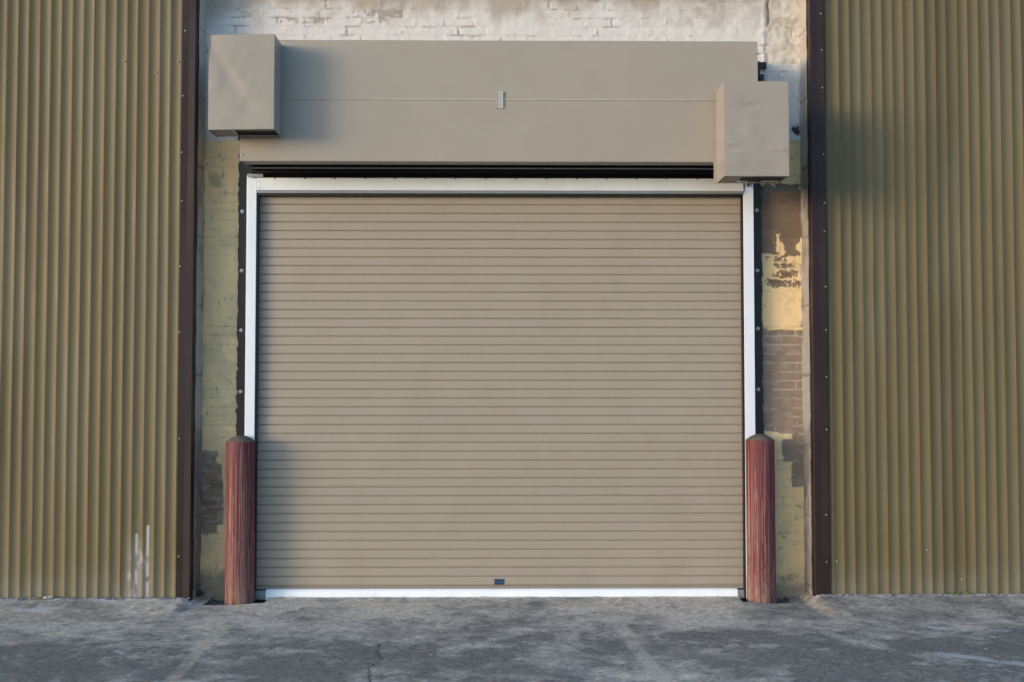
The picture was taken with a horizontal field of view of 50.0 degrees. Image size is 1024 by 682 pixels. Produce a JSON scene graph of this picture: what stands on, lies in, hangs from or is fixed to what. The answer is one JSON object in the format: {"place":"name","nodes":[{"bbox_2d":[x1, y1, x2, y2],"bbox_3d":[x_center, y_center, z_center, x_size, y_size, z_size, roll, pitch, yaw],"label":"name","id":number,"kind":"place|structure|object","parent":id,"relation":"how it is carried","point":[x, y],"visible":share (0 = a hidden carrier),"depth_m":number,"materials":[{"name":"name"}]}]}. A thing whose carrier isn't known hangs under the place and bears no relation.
{"place":"outdoors","nodes":[
{"label":"outdoors","id":0,"kind":"place"},
{"bbox_2d":[0,592,1023,681],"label":"ground","id":1,"kind":"structure","parent":0,"point":[573,639],"depth_m":6.86,"materials":[{"name":"grey asphalt"}]},
{"bbox_2d":[0,0,199,600],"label":"corrugated wall","id":2,"kind":"structure","parent":1,"relation":"on","point":[99,105],"depth_m":8.07,"materials":[{"name":"metal"}]},
{"bbox_2d":[196,590,203,595],"bbox_3d":[-2.327,1.868,8.148,0.067,0.046,0.063,2,-3,-39],"label":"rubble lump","id":3,"kind":"object","parent":1,"relation":"on","point":[199,592],"visible":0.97,"depth_m":8.13,"materials":[{"name":"grey stone"}]},
{"bbox_2d":[204,598,264,604],"bbox_3d":[-2.011,1.936,8.079,0.443,0.090,0.305,0,-2,-1],"label":"dirt pit","id":4,"kind":"object","parent":1,"relation":"on","point":[212,601],"visible":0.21,"depth_m":8.11,"materials":[{"name":"black soil"}]},
{"bbox_2d":[224,435,254,604],"bbox_3d":[-1.994,1.317,8.063,0.215,1.247,0.214,0,-2,-1],"label":"bollard","id":5,"kind":"object","parent":4,"relation":"on","point":[240,530],"visible":0.98,"depth_m":7.98,"materials":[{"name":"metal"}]},
{"bbox_2d":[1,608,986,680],"bbox_3d":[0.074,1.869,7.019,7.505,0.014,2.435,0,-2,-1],"label":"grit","id":6,"kind":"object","parent":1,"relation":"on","point":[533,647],"visible":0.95,"depth_m":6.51,"materials":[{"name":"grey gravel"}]},
{"bbox_2d":[193,0,811,600],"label":"brick wall","id":7,"kind":"structure","parent":1,"relation":"on","point":[775,30],"depth_m":8.35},
{"bbox_2d":[235,61,763,601],"bbox_3d":[-0.087,-0.102,8.236,3.976,4.076,0.128,0,-2,-1],"label":"roller door","id":8,"kind":"structure","parent":7,"relation":"attached to","point":[499,387],"depth_m":8.24,"materials":[{"name":"paint"}]},
{"bbox_2d":[240,40,766,173],"bbox_3d":[-0.001,-1.709,8.109,3.887,0.890,0.502,0,-2,-1],"label":"door hood","id":9,"kind":"object","parent":7,"relation":"attached to","point":[417,106],"depth_m":7.87,"materials":[{"name":"beige paint"}]},
{"bbox_2d":[208,34,283,140],"bbox_3d":[-1.869,-1.775,7.968,0.471,0.682,0.734,0,-2,-1],"label":"motor cover","id":10,"kind":"object","parent":9,"relation":"attached to","point":[246,86],"visible":1,"depth_m":7.61,"materials":[{"name":"metal"}]},
{"bbox_2d":[713,81,788,186],"bbox_3d":[1.674,-1.449,7.966,0.464,0.664,0.787,0,-2,-1],"label":"motor cover","id":11,"kind":"object","parent":9,"relation":"attached to","point":[751,130],"visible":1,"depth_m":7.58,"materials":[{"name":"metal"}]},
{"bbox_2d":[1,594,1023,599],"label":"mortar crumbs","id":12,"kind":"object","parent":1,"relation":"on","point":[822,594],"visible":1,"depth_m":7.97,"materials":[{"name":"grey concrete"}]},
{"bbox_2d":[742,597,792,603],"bbox_3d":[1.866,1.938,8.129,0.374,0.092,0.285,0,-2,-1],"label":"dirt pit","id":13,"kind":"object","parent":1,"relation":"on","point":[783,600],"visible":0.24,"depth_m":8.16,"materials":[{"name":"black soil"}]},
{"bbox_2d":[745,434,776,603],"bbox_3d":[1.840,1.315,8.120,0.215,1.255,0.216,0,-2,-1],"label":"bollard","id":14,"kind":"object","parent":13,"relation":"on","point":[760,519],"visible":0.98,"depth_m":8.03,"materials":[{"name":"metal"}]},
{"bbox_2d":[806,0,1023,595],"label":"corrugated wall","id":15,"kind":"structure","parent":1,"relation":"on","point":[915,131],"depth_m":8.13,"materials":[{"name":"metal"}]},
{"bbox_2d":[948,590,968,594],"bbox_3d":[3.255,1.837,8.012,0.161,0.050,0.032,0,-2,-6],"label":"weed","id":16,"kind":"object","parent":1,"relation":"on","point":[956,593],"visible":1,"depth_m":8.01,"materials":[{"name":"green plant"}]}
]}

